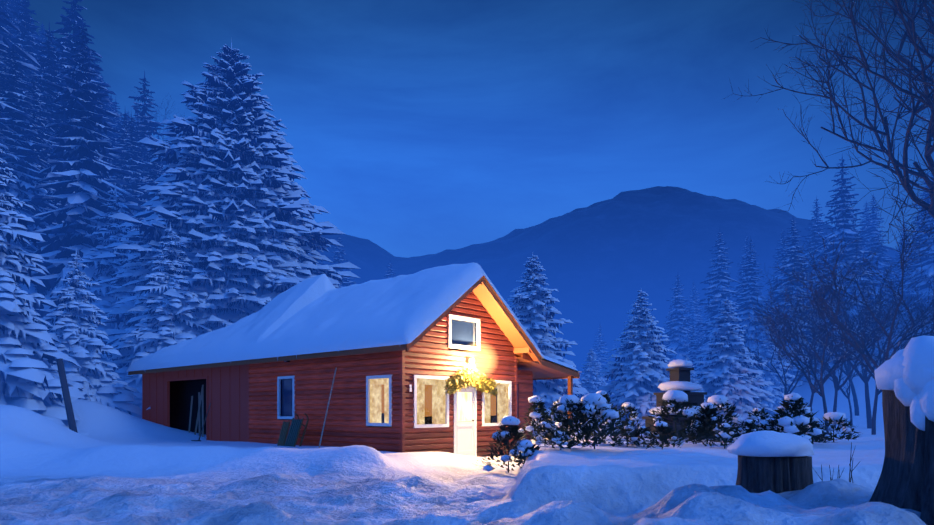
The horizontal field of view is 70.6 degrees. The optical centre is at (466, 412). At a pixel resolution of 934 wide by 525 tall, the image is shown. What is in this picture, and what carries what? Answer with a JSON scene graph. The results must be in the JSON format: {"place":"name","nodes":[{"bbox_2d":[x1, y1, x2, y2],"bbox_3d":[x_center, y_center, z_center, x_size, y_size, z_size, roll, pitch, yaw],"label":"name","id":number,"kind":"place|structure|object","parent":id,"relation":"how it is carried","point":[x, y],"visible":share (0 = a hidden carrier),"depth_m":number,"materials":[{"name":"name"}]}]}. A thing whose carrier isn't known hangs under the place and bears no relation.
{"place":"outdoors","nodes":[
{"label":"outdoors","id":0,"kind":"place"},
{"bbox_2d":[0,186,932,524],"bbox_3d":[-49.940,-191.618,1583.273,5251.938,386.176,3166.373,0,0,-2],"label":"ground","id":1,"kind":"structure","parent":0,"point":[604,262],"depth_m":13.04,"materials":[{"name":"snow"}]},
{"bbox_2d":[1,0,19,60],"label":"tall spruce","id":2,"kind":"object","parent":1,"relation":"on","point":[7,26],"visible":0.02,"depth_m":73.58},
{"bbox_2d":[0,1,28,105],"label":"forest spruce","id":3,"kind":"object","parent":1,"relation":"on","point":[2,32],"visible":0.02,"depth_m":58.51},
{"bbox_2d":[0,0,34,72],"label":"forest spruce","id":4,"kind":"object","parent":1,"relation":"on","point":[8,37],"visible":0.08,"depth_m":63.49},
{"bbox_2d":[0,68,36,251],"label":"forest spruce","id":5,"kind":"object","parent":1,"relation":"on","point":[22,209],"visible":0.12,"depth_m":39.52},
{"bbox_2d":[2,0,34,80],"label":"forest spruce","id":6,"kind":"object","parent":1,"relation":"on","point":[13,2],"visible":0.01,"depth_m":88.80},
{"bbox_2d":[0,9,41,122],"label":"forest spruce","id":7,"kind":"object","parent":1,"relation":"on","point":[23,53],"visible":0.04,"depth_m":45.06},
{"bbox_2d":[0,37,47,294],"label":"tall spruce","id":8,"kind":"object","parent":1,"relation":"on","point":[9,109],"visible":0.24,"depth_m":39.44,"materials":[{"name":"plant"}]},
{"bbox_2d":[7,0,43,92],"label":"forest spruce","id":9,"kind":"object","parent":1,"relation":"on","point":[14,17],"visible":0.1,"depth_m":83.24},
{"bbox_2d":[9,0,47,111],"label":"tall spruce","id":10,"kind":"object","parent":1,"relation":"on","point":[24,42],"visible":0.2,"depth_m":60.46,"materials":[{"name":"plant"}]},
{"bbox_2d":[0,41,57,223],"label":"tall spruce","id":11,"kind":"object","parent":1,"relation":"on","point":[5,56],"visible":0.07,"depth_m":42.81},
{"bbox_2d":[0,41,59,308],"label":"forest spruce","id":12,"kind":"object","parent":1,"relation":"on","point":[26,171],"visible":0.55,"depth_m":39.87,"materials":[{"name":"plant"}]},
{"bbox_2d":[33,21,50,67],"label":"forest spruce","id":13,"kind":"object","parent":1,"relation":"on","point":[40,32],"visible":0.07,"depth_m":157.89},
{"bbox_2d":[19,75,67,319],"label":"forest spruce","id":14,"kind":"object","parent":1,"relation":"on","point":[35,120],"visible":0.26,"depth_m":42.38,"materials":[{"name":"plant"}]},
{"bbox_2d":[0,149,88,434],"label":"spruce","id":15,"kind":"object","parent":1,"relation":"on","point":[29,378],"visible":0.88,"depth_m":22.06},
{"bbox_2d":[36,27,52,58],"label":"forest spruce","id":16,"kind":"object","parent":1,"relation":"on","point":[42,36],"visible":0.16,"depth_m":153.87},
{"bbox_2d":[24,23,75,240],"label":"tall spruce","id":17,"kind":"object","parent":1,"relation":"on","point":[51,72],"visible":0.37,"depth_m":46.76,"materials":[{"name":"plant"}]},
{"bbox_2d":[56,359,77,432],"bbox_3d":[-11.373,-0.268,18.811,0.591,2.504,0.190,0,0,-28],"label":"leaning post","id":18,"kind":"object","parent":1,"relation":"on","point":[67,398],"visible":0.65,"depth_m":18.73,"materials":[{"name":"brown wood"}]},
{"bbox_2d":[12,19,143,360],"bbox_3d":[-21.789,-10.542,37.575,9.844,24.226,10.142,0,0,-11],"label":"forest spruce","id":19,"kind":"object","parent":1,"relation":"on","point":[87,183],"visible":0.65,"depth_m":37.31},
{"bbox_2d":[37,0,128,212],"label":"forest spruce","id":20,"kind":"object","parent":1,"relation":"on","point":[62,43],"visible":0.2,"depth_m":52.05,"materials":[{"name":"plant"}]},
{"bbox_2d":[42,248,141,414],"bbox_3d":[-15.450,-1.933,26.375,5.912,9.278,5.668,0,0,14],"label":"spruce","id":21,"kind":"object","parent":1,"relation":"on","point":[78,340],"visible":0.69,"depth_m":25.94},
{"bbox_2d":[53,87,132,238],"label":"forest spruce","id":22,"kind":"object","parent":1,"relation":"on","point":[110,165],"visible":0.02,"depth_m":46.01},
{"bbox_2d":[84,39,116,163],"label":"forest spruce","id":23,"kind":"object","parent":1,"relation":"on","point":[104,108],"visible":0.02,"depth_m":68.50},
{"bbox_2d":[93,90,115,175],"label":"tall spruce","id":24,"kind":"object","parent":1,"relation":"on","point":[109,139],"depth_m":58.97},
{"bbox_2d":[91,56,123,146],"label":"forest spruce","id":25,"kind":"object","parent":1,"relation":"on","point":[98,79],"visible":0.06,"depth_m":73.86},
{"bbox_2d":[98,92,117,171],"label":"forest spruce","id":26,"kind":"object","parent":1,"relation":"on","point":[108,133],"visible":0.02,"depth_m":64.40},
{"bbox_2d":[78,183,138,369],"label":"spruce","id":27,"kind":"object","parent":1,"relation":"on","point":[108,267],"visible":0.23,"depth_m":36.28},
{"bbox_2d":[107,97,121,142],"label":"tall spruce","id":28,"kind":"object","parent":1,"relation":"on","point":[110,108],"visible":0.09,"depth_m":93.19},
{"bbox_2d":[110,100,127,142],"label":"forest spruce","id":29,"kind":"object","parent":1,"relation":"on","point":[115,106],"visible":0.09,"depth_m":94.18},
{"bbox_2d":[107,112,146,200],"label":"forest spruce","id":30,"kind":"object","parent":1,"relation":"on","point":[123,124],"visible":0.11,"depth_m":58.15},
{"bbox_2d":[111,114,149,252],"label":"forest spruce","id":31,"kind":"object","parent":1,"relation":"on","point":[131,159],"visible":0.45,"depth_m":53.32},
{"bbox_2d":[129,147,164,239],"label":"forest spruce","id":32,"kind":"object","parent":1,"relation":"on","point":[153,174],"visible":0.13,"depth_m":48.84,"materials":[{"name":"plant"}]},
{"bbox_2d":[128,70,170,199],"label":"forest spruce","id":33,"kind":"object","parent":1,"relation":"on","point":[146,126],"visible":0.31,"depth_m":63.16,"materials":[{"name":"plant"}]},
{"bbox_2d":[114,90,184,168],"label":"bare tree","id":34,"kind":"object","parent":1,"relation":"on","point":[158,116],"depth_m":104.80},
{"bbox_2d":[111,222,215,418],"bbox_3d":[-13.075,-2.130,29.126,7.612,12.734,8.352,0,0,3],"label":"spruce","id":35,"kind":"object","parent":1,"relation":"on","point":[164,313],"visible":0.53,"depth_m":28.74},
{"bbox_2d":[154,142,175,200],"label":"forest spruce","id":36,"kind":"object","parent":1,"relation":"on","point":[164,165],"visible":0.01,"depth_m":55.11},
{"bbox_2d":[90,38,360,413],"bbox_3d":[-12.474,-6.961,34.553,18.963,25.206,18.156,0,0,-25],"label":"spruce","id":37,"kind":"object","parent":1,"relation":"on","point":[232,207],"visible":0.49,"depth_m":31.83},
{"bbox_2d":[300,214,328,264],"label":"spruce","id":38,"kind":"object","parent":1,"relation":"on","point":[318,263],"visible":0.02,"depth_m":84.20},
{"bbox_2d":[330,236,355,287],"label":"spruce","id":39,"kind":"object","parent":1,"relation":"on","point":[345,282],"visible":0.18,"depth_m":94.15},
{"bbox_2d":[126,262,579,456],"bbox_3d":[-4.734,-1.496,23.508,16.380,6.287,8.456,0,0,41],"label":"cabin","id":40,"kind":"object","parent":1,"relation":"on","point":[451,358],"visible":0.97,"depth_m":18.49,"materials":[{"name":"wood"}]},
{"bbox_2d":[384,263,395,278],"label":"spruce","id":41,"kind":"object","parent":1,"relation":"on","point":[390,270],"visible":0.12,"depth_m":119.33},
{"bbox_2d":[472,415,528,472],"bbox_3d":[0.879,0.803,13.526,1.512,1.474,1.408,0,0,-14],"label":"shrub","id":42,"kind":"object","parent":1,"relation":"on","point":[504,435],"visible":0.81,"depth_m":13.36,"materials":[{"name":"green plant"}]},
{"bbox_2d":[504,440,545,464],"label":"shrub","id":43,"kind":"object","parent":1,"relation":"on","point":[523,446],"visible":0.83,"depth_m":12.26,"materials":[{"name":"grey plant"}]},
{"bbox_2d":[518,395,557,439],"bbox_3d":[1.716,0.317,16.276,1.264,1.459,1.318,0,0,-2],"label":"shrub","id":44,"kind":"object","parent":1,"relation":"on","point":[538,401],"visible":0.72,"depth_m":16.15,"materials":[{"name":"green plant"}]},
{"bbox_2d":[528,421,563,445],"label":"shrub","id":45,"kind":"object","parent":1,"relation":"on","point":[538,437],"visible":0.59,"depth_m":13.83,"materials":[{"name":"green plant"}]},
{"bbox_2d":[507,253,598,427],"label":"spruce","id":46,"kind":"object","parent":1,"relation":"on","point":[535,314],"visible":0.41,"depth_m":28.27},
{"bbox_2d":[541,428,577,449],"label":"shrub","id":47,"kind":"object","parent":1,"relation":"on","point":[564,436],"visible":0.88,"depth_m":12.30,"materials":[{"name":"green plant"}]},
{"bbox_2d":[549,399,574,431],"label":"shrub","id":48,"kind":"object","parent":1,"relation":"on","point":[556,402],"visible":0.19,"depth_m":17.76,"materials":[{"name":"green plant"}]},
{"bbox_2d":[538,395,601,448],"bbox_3d":[1.981,0.323,12.642,1.303,1.366,1.325,0,0,-2],"label":"shrub","id":49,"kind":"object","parent":1,"relation":"on","point":[568,402],"visible":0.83,"depth_m":12.46,"materials":[{"name":"green plant"}]},
{"bbox_2d":[569,414,592,436],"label":"shrub","id":50,"kind":"object","parent":1,"relation":"on","point":[578,430],"visible":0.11,"depth_m":16.94,"materials":[{"name":"green plant"}]},
{"bbox_2d":[573,349,614,398],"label":"spruce","id":51,"kind":"object","parent":1,"relation":"on","point":[589,382],"visible":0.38,"depth_m":49.71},
{"bbox_2d":[558,393,635,448],"bbox_3d":[2.462,0.325,12.707,1.652,1.388,1.634,0,0,-2],"label":"shrub","id":52,"kind":"object","parent":1,"relation":"on","point":[597,405],"visible":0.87,"depth_m":12.46,"materials":[{"name":"green plant"}]},
{"bbox_2d":[583,390,618,437],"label":"shrub","id":53,"kind":"object","parent":1,"relation":"on","point":[603,393],"visible":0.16,"depth_m":16.46,"materials":[{"name":"green plant"}]},
{"bbox_2d":[593,325,614,396],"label":"spruce","id":54,"kind":"object","parent":1,"relation":"on","point":[599,357],"visible":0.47,"depth_m":132.55,"materials":[{"name":"plant"}]},
{"bbox_2d":[606,338,617,383],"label":"spruce","id":55,"kind":"object","parent":1,"relation":"on","point":[614,346],"visible":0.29,"depth_m":236.31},
{"bbox_2d":[592,418,632,444],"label":"shrub","id":56,"kind":"object","parent":1,"relation":"on","point":[610,436],"visible":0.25,"depth_m":14.60,"materials":[{"name":"green plant"}]},
{"bbox_2d":[609,422,640,446],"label":"shrub","id":57,"kind":"object","parent":1,"relation":"on","point":[634,438],"visible":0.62,"depth_m":14.15,"materials":[{"name":"green plant"}]},
{"bbox_2d":[619,402,642,436],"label":"shrub","id":58,"kind":"object","parent":1,"relation":"on","point":[626,407],"visible":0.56,"depth_m":17.97,"materials":[{"name":"green plant"}]},
{"bbox_2d":[594,289,676,428],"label":"spruce","id":59,"kind":"object","parent":1,"relation":"on","point":[641,375],"visible":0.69,"depth_m":29.36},
{"bbox_2d":[628,424,658,447],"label":"shrub","id":60,"kind":"object","parent":1,"relation":"on","point":[642,429],"visible":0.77,"depth_m":14.08,"materials":[{"name":"green plant"}]},
{"bbox_2d":[640,420,682,448],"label":"shrub","id":61,"kind":"object","parent":1,"relation":"on","point":[662,427],"visible":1,"depth_m":12.93,"materials":[{"name":"green plant"}]},
{"bbox_2d":[660,306,682,355],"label":"spruce","id":62,"kind":"object","parent":1,"relation":"on","point":[668,325],"visible":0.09,"depth_m":99.45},
{"bbox_2d":[644,390,706,440],"bbox_3d":[4.703,0.258,14.836,1.446,1.511,1.454,0,0,-2],"label":"shrub","id":63,"kind":"object","parent":1,"relation":"on","point":[670,397],"visible":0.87,"depth_m":14.57,"materials":[{"name":"green plant"}]},
{"bbox_2d":[642,359,714,439],"bbox_3d":[6.107,-0.230,18.965,1.856,2.574,1.585,0,0,-22],"label":"garden oven","id":64,"kind":"object","parent":1,"relation":"on","point":[679,376],"visible":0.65,"depth_m":18.67,"materials":[{"name":"grey stone"}]},
{"bbox_2d":[661,275,697,377],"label":"spruce","id":65,"kind":"object","parent":1,"relation":"on","point":[679,318],"visible":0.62,"depth_m":93.90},
{"bbox_2d":[680,282,706,354],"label":"spruce","id":66,"kind":"object","parent":1,"relation":"on","point":[694,311],"visible":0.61,"depth_m":127.44,"materials":[{"name":"plant"}]},
{"bbox_2d":[685,325,703,377],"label":"spruce","id":67,"kind":"object","parent":1,"relation":"on","point":[693,356],"visible":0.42,"depth_m":70.60,"materials":[{"name":"plant"}]},
{"bbox_2d":[683,426,708,443],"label":"shrub","id":68,"kind":"object","parent":1,"relation":"on","point":[695,432],"visible":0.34,"depth_m":14.98,"materials":[{"name":"green plant"}]},
{"bbox_2d":[684,357,712,415],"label":"spruce","id":69,"kind":"object","parent":1,"relation":"on","point":[692,380],"visible":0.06,"depth_m":29.90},
{"bbox_2d":[700,298,708,334],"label":"spruce","id":70,"kind":"object","parent":1,"relation":"on","point":[703,314],"visible":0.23,"depth_m":205.19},
{"bbox_2d":[677,403,732,443],"bbox_3d":[5.426,0.412,15.026,1.392,1.261,1.439,0,0,-2],"label":"shrub","id":71,"kind":"object","parent":1,"relation":"on","point":[708,410],"visible":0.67,"depth_m":14.80,"materials":[{"name":"green plant"}]},
{"bbox_2d":[694,278,723,369],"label":"spruce","id":72,"kind":"object","parent":1,"relation":"on","point":[702,340],"visible":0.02,"depth_m":88.75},
{"bbox_2d":[695,232,739,366],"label":"spruce","id":73,"kind":"object","parent":1,"relation":"on","point":[722,292],"visible":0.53,"depth_m":75.36,"materials":[{"name":"plant"}]},
{"bbox_2d":[698,395,743,436],"bbox_3d":[6.394,0.299,16.687,1.318,1.464,1.378,0,0,-2],"label":"shrub","id":74,"kind":"object","parent":1,"relation":"on","point":[724,406],"visible":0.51,"depth_m":16.49,"materials":[{"name":"green plant"}]},
{"bbox_2d":[701,421,742,448],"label":"shrub","id":75,"kind":"object","parent":1,"relation":"on","point":[723,432],"visible":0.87,"depth_m":13.31,"materials":[{"name":"green plant"}]},
{"bbox_2d":[727,287,735,316],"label":"spruce","id":76,"kind":"object","parent":1,"relation":"on","point":[731,299],"visible":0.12,"depth_m":167.98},
{"bbox_2d":[691,298,775,427],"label":"spruce","id":77,"kind":"object","parent":1,"relation":"on","point":[727,373],"visible":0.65,"depth_m":31.45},
{"bbox_2d":[728,419,759,438],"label":"shrub","id":78,"kind":"object","parent":1,"relation":"on","point":[749,423],"visible":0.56,"depth_m":13.66,"materials":[{"name":"green plant"}]},
{"bbox_2d":[729,236,765,323],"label":"spruce","id":79,"kind":"object","parent":1,"relation":"on","point":[740,276],"visible":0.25,"depth_m":106.01,"materials":[{"name":"plant"}]},
{"bbox_2d":[730,236,776,365],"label":"spruce","id":80,"kind":"object","parent":1,"relation":"on","point":[744,305],"visible":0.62,"depth_m":68.54,"materials":[{"name":"plant"}]},
{"bbox_2d":[743,407,771,433],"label":"shrub","id":81,"kind":"object","parent":1,"relation":"on","point":[754,414],"visible":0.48,"depth_m":16.81,"materials":[{"name":"green plant"}]},
{"bbox_2d":[756,289,763,333],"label":"spruce","id":82,"kind":"object","parent":1,"relation":"on","point":[757,290],"visible":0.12,"depth_m":88.00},
{"bbox_2d":[756,421,778,431],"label":"shrub","id":83,"kind":"object","parent":1,"relation":"on","point":[762,425],"visible":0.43,"depth_m":13.89,"materials":[{"name":"green plant"}]},
{"bbox_2d":[763,284,775,312],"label":"spruce","id":84,"kind":"object","parent":1,"relation":"on","point":[771,299],"visible":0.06,"depth_m":98.35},
{"bbox_2d":[727,430,813,492],"bbox_3d":[3.243,0.730,7.105,1.156,1.071,1.092,0,0,-2],"label":"stump","id":85,"kind":"object","parent":1,"relation":"on","point":[775,462],"visible":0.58,"depth_m":6.79,"materials":[{"name":"brown wood"}]},
{"bbox_2d":[749,328,796,415],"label":"spruce","id":86,"kind":"object","parent":1,"relation":"on","point":[776,389],"visible":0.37,"depth_m":51.72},
{"bbox_2d":[763,230,791,343],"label":"spruce","id":87,"kind":"object","parent":1,"relation":"on","point":[778,262],"visible":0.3,"depth_m":95.07,"materials":[{"name":"plant"}]},
{"bbox_2d":[768,418,801,434],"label":"shrub","id":88,"kind":"object","parent":1,"relation":"on","point":[778,428],"visible":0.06,"depth_m":14.45,"materials":[{"name":"green plant"}]},
{"bbox_2d":[738,305,848,403],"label":"bare tree","id":89,"kind":"object","parent":1,"relation":"on","point":[786,392],"visible":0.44,"depth_m":32.87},
{"bbox_2d":[757,220,831,385],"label":"spruce","id":90,"kind":"object","parent":1,"relation":"on","point":[786,279],"visible":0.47,"depth_m":60.87,"materials":[{"name":"plant"}]},
{"bbox_2d":[764,393,836,442],"bbox_3d":[6.954,0.302,13.910,1.604,1.417,1.643,0,0,-2],"label":"shrub","id":91,"kind":"object","parent":1,"relation":"on","point":[786,421],"visible":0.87,"depth_m":13.62,"materials":[{"name":"green plant"}]},
{"bbox_2d":[800,197,830,314],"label":"spruce","id":92,"kind":"object","parent":1,"relation":"on","point":[816,229],"visible":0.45,"depth_m":91.52,"materials":[{"name":"plant"}]},
{"bbox_2d":[799,424,832,443],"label":"shrub","id":93,"kind":"object","parent":1,"relation":"on","point":[819,438],"visible":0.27,"depth_m":14.75,"materials":[{"name":"green plant"}]},
{"bbox_2d":[744,230,888,415],"bbox_3d":[22.559,-6.078,43.087,12.448,13.071,7.712,0,0,-41],"label":"bare tree","id":94,"kind":"object","parent":1,"relation":"on","point":[856,405],"visible":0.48,"depth_m":42.44,"materials":[{"name":"wood"}]},
{"bbox_2d":[747,270,904,410],"bbox_3d":[13.035,-2.414,23.896,5.121,7.082,5.532,0,0,17],"label":"bare tree","id":95,"kind":"object","parent":1,"relation":"on","point":[815,371],"visible":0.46,"depth_m":23.73,"materials":[{"name":"wood"}]},
{"bbox_2d":[729,0,933,248],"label":"bare tree","id":96,"kind":"object","parent":1,"relation":"on","point":[920,76],"visible":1,"depth_m":11.86,"materials":[{"name":"wood"}]},
{"bbox_2d":[744,262,918,428],"bbox_3d":[15.058,-2.771,26.610,6.062,7.761,5.612,0,0,2],"label":"bare tree","id":97,"kind":"object","parent":1,"relation":"on","point":[837,387],"visible":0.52,"depth_m":26.66,"materials":[{"name":"wood"}]},
{"bbox_2d":[747,240,923,434],"bbox_3d":[10.291,-1.863,19.569,4.546,5.820,4.208,0,0,-26],"label":"bare tree","id":98,"kind":"object","parent":1,"relation":"on","point":[802,369],"visible":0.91,"depth_m":19.25,"materials":[{"name":"wood"}]},
{"bbox_2d":[812,442,858,482],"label":"twigs","id":99,"kind":"object","parent":1,"relation":"on","point":[851,470],"visible":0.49,"depth_m":6.72,"materials":[{"name":"grey"}]},
{"bbox_2d":[816,412,859,441],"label":"shrub","id":100,"kind":"object","parent":1,"relation":"on","point":[834,418],"visible":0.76,"depth_m":15.55,"materials":[{"name":"green plant"}]},
{"bbox_2d":[757,207,933,428],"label":"bare tree","id":101,"kind":"object","parent":1,"relation":"on","point":[864,377],"visible":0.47,"depth_m":31.12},
{"bbox_2d":[800,295,894,424],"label":"bare tree","id":102,"kind":"object","parent":1,"relation":"on","point":[847,396],"visible":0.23,"depth_m":36.53,"materials":[{"name":"wood"}]},
{"bbox_2d":[806,156,889,347],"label":"spruce","id":103,"kind":"object","parent":1,"relation":"on","point":[841,221],"visible":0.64,"depth_m":65.62,"materials":[{"name":"plant"}]},
{"bbox_2d":[771,152,933,374],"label":"bare tree","id":104,"kind":"object","parent":1,"relation":"on","point":[840,325],"visible":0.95,"depth_m":17.35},
{"bbox_2d":[774,257,933,434],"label":"bare tree","id":105,"kind":"object","parent":1,"relation":"on","point":[878,391],"visible":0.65,"depth_m":21.98,"materials":[{"name":"wood"}]},
{"bbox_2d":[826,216,883,340],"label":"spruce","id":106,"kind":"object","parent":1,"relation":"on","point":[851,253],"visible":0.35,"depth_m":64.77,"materials":[{"name":"plant"}]},
{"bbox_2d":[848,202,891,288],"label":"spruce","id":107,"kind":"object","parent":1,"relation":"on","point":[866,215],"visible":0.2,"depth_m":103.99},
{"bbox_2d":[857,195,901,305],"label":"spruce","id":108,"kind":"object","parent":1,"relation":"on","point":[871,228],"visible":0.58,"depth_m":97.61,"materials":[{"name":"plant"}]},
{"bbox_2d":[829,287,933,373],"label":"bare tree","id":109,"kind":"object","parent":1,"relation":"on","point":[898,331],"visible":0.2,"depth_m":29.50,"materials":[{"name":"wood"}]},
{"bbox_2d":[887,223,913,298],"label":"spruce","id":110,"kind":"object","parent":1,"relation":"on","point":[898,257],"visible":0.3,"depth_m":99.06,"materials":[{"name":"plant"}]},
{"bbox_2d":[869,335,933,524],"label":"stump","id":111,"kind":"object","parent":1,"relation":"on","point":[904,379],"visible":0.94,"depth_m":5.38,"materials":[{"name":"brown wood"}]},
{"bbox_2d":[900,219,923,299],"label":"spruce","id":112,"kind":"object","parent":1,"relation":"on","point":[913,268],"visible":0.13,"depth_m":88.78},
{"bbox_2d":[897,173,933,316],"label":"spruce","id":113,"kind":"object","parent":1,"relation":"on","point":[927,262],"visible":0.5,"depth_m":67.18,"materials":[{"name":"plant"}]},
{"bbox_2d":[909,174,929,280],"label":"spruce","id":114,"kind":"object","parent":1,"relation":"on","point":[916,223],"visible":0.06,"depth_m":107.98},
{"bbox_2d":[26,0,933,257],"label":"sky","id":115,"kind":"structure","parent":0,"point":[421,127],"materials":[{"name":"blue"}]}
]}

